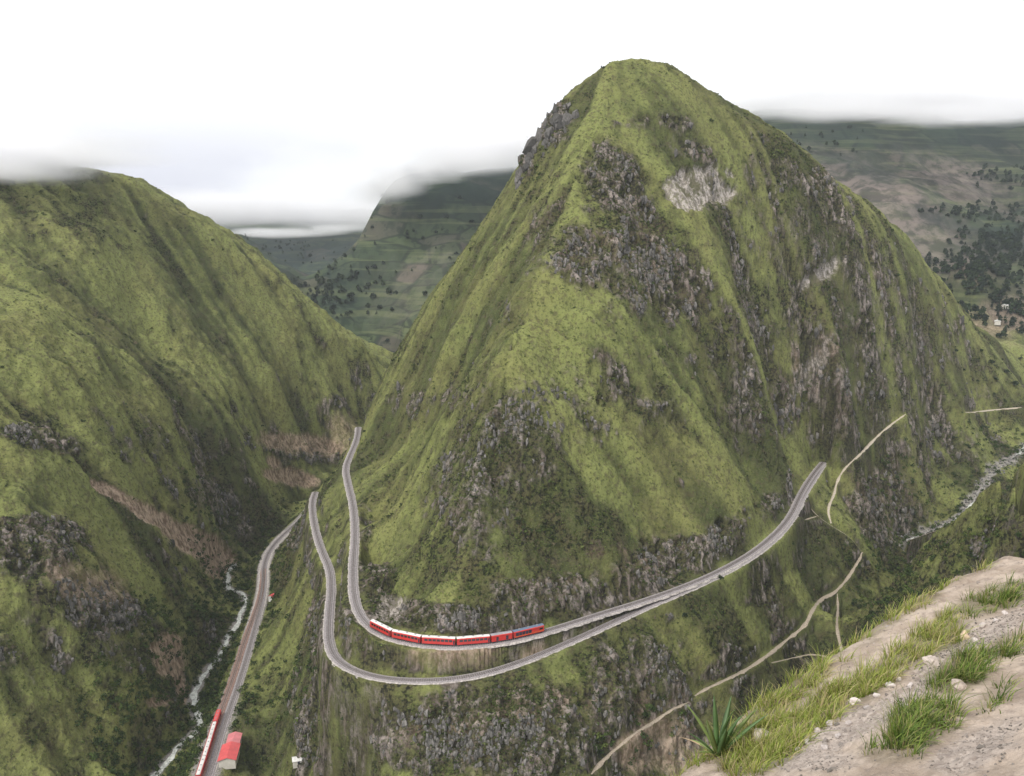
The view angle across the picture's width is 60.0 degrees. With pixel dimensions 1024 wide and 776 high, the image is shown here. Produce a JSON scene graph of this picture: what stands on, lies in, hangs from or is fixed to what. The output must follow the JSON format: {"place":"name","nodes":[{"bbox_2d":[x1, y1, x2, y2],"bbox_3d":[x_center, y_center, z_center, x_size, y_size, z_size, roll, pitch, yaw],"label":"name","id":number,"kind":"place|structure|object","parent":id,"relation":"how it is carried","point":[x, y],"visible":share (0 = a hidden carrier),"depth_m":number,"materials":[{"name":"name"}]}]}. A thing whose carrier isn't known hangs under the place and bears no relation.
{"place":"outdoors","nodes":[
{"label":"outdoors","id":0,"kind":"place"},
{"bbox_2d":[0,158,390,775],"bbox_3d":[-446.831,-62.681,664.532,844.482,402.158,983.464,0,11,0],"label":"hillside","id":1,"kind":"structure","parent":0,"point":[343,360],"depth_m":622.61,"materials":[{"name":"green plant"}]},
{"bbox_2d":[150,564,247,775],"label":"stream","id":2,"kind":"structure","parent":0,"point":[193,697],"depth_m":497.61,"materials":[{"name":"liquid"}]},
{"bbox_2d":[208,530,290,764],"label":"railway trackbed","id":3,"kind":"structure","parent":0,"point":[268,563],"depth_m":629.74,"materials":[{"name":"grey gravel"}]},
{"bbox_2d":[202,568,265,775],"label":"railway track","id":4,"kind":"structure","parent":3,"relation":"on","point":[232,678],"depth_m":497.67,"materials":[{"name":"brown wood"}]},
{"bbox_2d":[195,709,221,775],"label":"train","id":5,"kind":"object","parent":4,"relation":"on","point":[207,747],"visible":1,"depth_m":419.24,"materials":[{"name":"red paint"}]},
{"bbox_2d":[205,516,300,775],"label":"railway track","id":6,"kind":"structure","parent":3,"relation":"on","point":[224,725],"depth_m":488.73,"materials":[{"name":"grey stone"}]},
{"bbox_2d":[0,0,1023,209],"label":"sky","id":7,"kind":"structure","parent":0,"point":[267,104],"materials":[{"name":"white"}]},
{"bbox_2d":[165,58,1023,775],"bbox_3d":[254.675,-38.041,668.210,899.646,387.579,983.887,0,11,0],"label":"mountain","id":8,"kind":"structure","parent":0,"point":[681,196],"depth_m":479.06,"materials":[{"name":"green plant"}]},
{"bbox_2d":[217,741,240,768],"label":"station building","id":9,"kind":"structure","parent":8,"relation":"on","point":[229,754],"depth_m":409.79,"materials":[{"name":"paint"}]},
{"bbox_2d":[226,731,241,745],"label":"station building","id":10,"kind":"structure","parent":8,"relation":"on","point":[235,736],"depth_m":424.58,"materials":[{"name":"paint"}]},
{"bbox_2d":[292,756,303,768],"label":"shed","id":11,"kind":"structure","parent":8,"relation":"on","point":[296,761],"depth_m":394.13,"materials":[{"name":"paint"}]},
{"bbox_2d":[0,59,1023,775],"bbox_3d":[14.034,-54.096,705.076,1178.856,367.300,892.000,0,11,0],"label":"shrubbery","id":12,"kind":"object","parent":8,"relation":"on","point":[516,689],"visible":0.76,"depth_m":461.48,"materials":[{"name":"green plant"}]},
{"bbox_2d":[0,100,1023,775],"bbox_3d":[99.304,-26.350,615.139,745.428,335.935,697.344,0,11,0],"label":"rocks","id":13,"kind":"object","parent":8,"relation":"on","point":[558,120],"visible":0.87,"depth_m":444.21,"materials":[{"name":"stone"}]},
{"bbox_2d":[0,59,1023,775],"bbox_3d":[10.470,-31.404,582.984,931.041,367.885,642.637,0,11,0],"label":"grass","id":14,"kind":"structure","parent":8,"relation":"on","point":[424,475],"depth_m":467.34,"materials":[{"name":"green plant"}]},
{"bbox_2d":[74,399,1023,775],"bbox_3d":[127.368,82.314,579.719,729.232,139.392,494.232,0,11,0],"label":"undergrowth","id":15,"kind":"object","parent":8,"relation":"on","point":[208,693],"visible":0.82,"depth_m":467.17,"materials":[{"name":"green plant"}]},
{"bbox_2d":[308,465,825,684],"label":"railway track","id":16,"kind":"structure","parent":8,"relation":"on","point":[334,655],"depth_m":381.74,"materials":[{"name":"grey stone"}]},
{"bbox_2d":[342,427,825,649],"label":"railway track","id":17,"kind":"structure","parent":8,"relation":"on","point":[360,615],"depth_m":414.58,"materials":[{"name":"grey stone"}]},
{"bbox_2d":[370,619,543,645],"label":"train","id":18,"kind":"object","parent":17,"relation":"on","point":[386,630],"visible":1,"depth_m":352.93,"materials":[{"name":"red paint"}]},
{"bbox_2d":[591,702,688,773],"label":"footpath","id":19,"kind":"structure","parent":8,"relation":"on","point":[600,763],"depth_m":355.65,"materials":[{"name":"beige soil"}]},
{"bbox_2d":[694,552,862,695],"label":"footpath","id":20,"kind":"structure","parent":8,"relation":"on","point":[794,634],"depth_m":463.61,"materials":[{"name":"beige soil"}]},
{"bbox_2d":[772,654,825,662],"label":"footpath","id":21,"kind":"structure","parent":8,"relation":"on","point":[799,657],"depth_m":459.68,"materials":[{"name":"beige soil"}]},
{"bbox_2d":[835,594,842,648],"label":"footpath","id":22,"kind":"structure","parent":8,"relation":"on","point":[837,630],"depth_m":473.80,"materials":[{"name":"beige soil"}]},
{"bbox_2d":[827,414,905,523],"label":"footpath","id":23,"kind":"structure","parent":8,"relation":"on","point":[846,466],"depth_m":618.54,"materials":[{"name":"beige soil"}]},
{"bbox_2d":[186,108,1023,359],"bbox_3d":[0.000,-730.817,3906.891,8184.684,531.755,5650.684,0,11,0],"label":"hills","id":24,"kind":"structure","parent":0,"point":[899,170],"depth_m":1751.24,"materials":[{"name":"green plant"}]},
{"bbox_2d":[245,193,474,340],"bbox_3d":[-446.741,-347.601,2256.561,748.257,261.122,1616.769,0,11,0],"label":"woods","id":25,"kind":"object","parent":24,"relation":"on","point":[328,285],"visible":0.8,"depth_m":1677.04,"materials":[{"name":"green plant"}]},
{"bbox_2d":[790,125,1023,337],"bbox_3d":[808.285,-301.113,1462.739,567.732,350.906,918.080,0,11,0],"label":"woods","id":26,"kind":"object","parent":24,"relation":"on","point":[976,266],"visible":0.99,"depth_m":1337.43,"materials":[{"name":"green plant"}]},
{"bbox_2d":[994,319,1000,324],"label":"farmhouse","id":27,"kind":"object","parent":24,"relation":"on","point":[997,322],"visible":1,"depth_m":1159.76,"materials":[{"name":"paint"}]},
{"bbox_2d":[666,556,999,775],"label":"grass","id":28,"kind":"structure","parent":0,"point":[762,750],"depth_m":5.87,"materials":[{"name":"green plant"}]},
{"bbox_2d":[680,556,1023,775],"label":"ground","id":29,"kind":"structure","parent":0,"point":[886,762],"depth_m":5.19,"materials":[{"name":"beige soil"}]},
{"bbox_2d":[680,697,767,758],"bbox_3d":[1.356,2.282,5.686,0.556,0.642,0.396,0,11,0],"label":"agave","id":30,"kind":"object","parent":29,"relation":"on","point":[722,738],"visible":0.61,"depth_m":5.66,"materials":[{"name":"green plant"}]},
{"bbox_2d":[753,728,770,740],"bbox_3d":[1.607,2.231,5.637,0.143,0.093,0.180,0,11,0],"label":"stone","id":31,"kind":"object","parent":29,"relation":"on","point":[760,729],"visible":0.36,"depth_m":5.63,"materials":[{"name":"beige stone"}]},
{"bbox_2d":[821,744,827,749],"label":"stone","id":32,"kind":"object","parent":29,"relation":"on","point":[824,747],"visible":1,"depth_m":4.85,"materials":[{"name":"beige stone"}]},
{"bbox_2d":[826,720,834,726],"bbox_3d":[1.874,1.976,5.211,0.055,0.048,0.046,0,11,0],"label":"stone","id":33,"kind":"object","parent":29,"relation":"on","point":[829,724],"visible":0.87,"depth_m":5.20,"materials":[{"name":"beige stone"}]},
{"bbox_2d":[848,697,860,704],"bbox_3d":[2.126,1.947,5.497,0.044,0.062,0.070,-8,13,-37],"label":"stone","id":34,"kind":"object","parent":29,"relation":"on","point":[853,699],"visible":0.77,"depth_m":5.49,"materials":[{"name":"white stone"}]},
{"bbox_2d":[885,681,894,686],"bbox_3d":[2.411,1.897,5.648,0.066,0.049,0.058,0,11,0],"label":"stone","id":35,"kind":"object","parent":29,"relation":"on","point":[890,685],"visible":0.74,"depth_m":5.62,"materials":[{"name":"beige stone"}]},
{"bbox_2d":[893,644,904,710],"bbox_3d":[2.183,1.640,5.003,0.032,0.420,0.005,0,11,0],"label":"dry stalk","id":36,"kind":"object","parent":29,"relation":"on","point":[897,680],"visible":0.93,"depth_m":5.01,"materials":[{"name":"beige plant"}]},
{"bbox_2d":[922,655,939,666],"bbox_3d":[2.717,1.773,5.744,0.105,0.069,0.126,0,11,0],"label":"stone","id":37,"kind":"object","parent":29,"relation":"on","point":[931,658],"visible":0.91,"depth_m":5.71,"materials":[{"name":"beige stone"}]},
{"bbox_2d":[852,569,1023,758],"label":"grass","id":38,"kind":"structure","parent":29,"relation":"on","point":[920,721],"depth_m":5.03,"materials":[{"name":"green plant"}]},
{"bbox_2d":[950,679,966,690],"bbox_3d":[2.690,1.789,5.335,0.090,0.070,0.106,0,11,0],"label":"stone","id":39,"kind":"object","parent":29,"relation":"on","point":[961,685],"visible":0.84,"depth_m":5.31,"materials":[{"name":"beige stone"}]},
{"bbox_2d":[959,630,969,640],"bbox_3d":[3.214,1.768,6.304,0.070,0.080,0.090,0,11,0],"label":"stone","id":40,"kind":"object","parent":29,"relation":"on","point":[966,635],"visible":0.66,"depth_m":6.28,"materials":[{"name":"beige stone"}]},
{"bbox_2d":[979,622,985,628],"bbox_3d":[3.375,1.711,6.361,0.044,0.064,0.061,6,12,30],"label":"stone","id":41,"kind":"object","parent":29,"relation":"on","point":[983,624],"visible":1,"depth_m":6.34,"materials":[{"name":"white stone"}]},
{"bbox_2d":[907,446,1023,539],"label":"river","id":42,"kind":"structure","parent":0,"point":[1020,452],"depth_m":722.04,"materials":[{"name":"liquid"}]},
{"bbox_2d":[930,391,1023,559],"bbox_3d":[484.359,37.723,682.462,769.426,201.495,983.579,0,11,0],"label":"terrain","id":43,"kind":"structure","parent":0,"point":[954,494],"depth_m":744.03,"materials":[{"name":"green plant"}]},
{"bbox_2d":[966,407,1021,412],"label":"footpath","id":44,"kind":"structure","parent":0,"point":[995,409],"depth_m":824.93,"materials":[{"name":"beige soil"}]}
]}

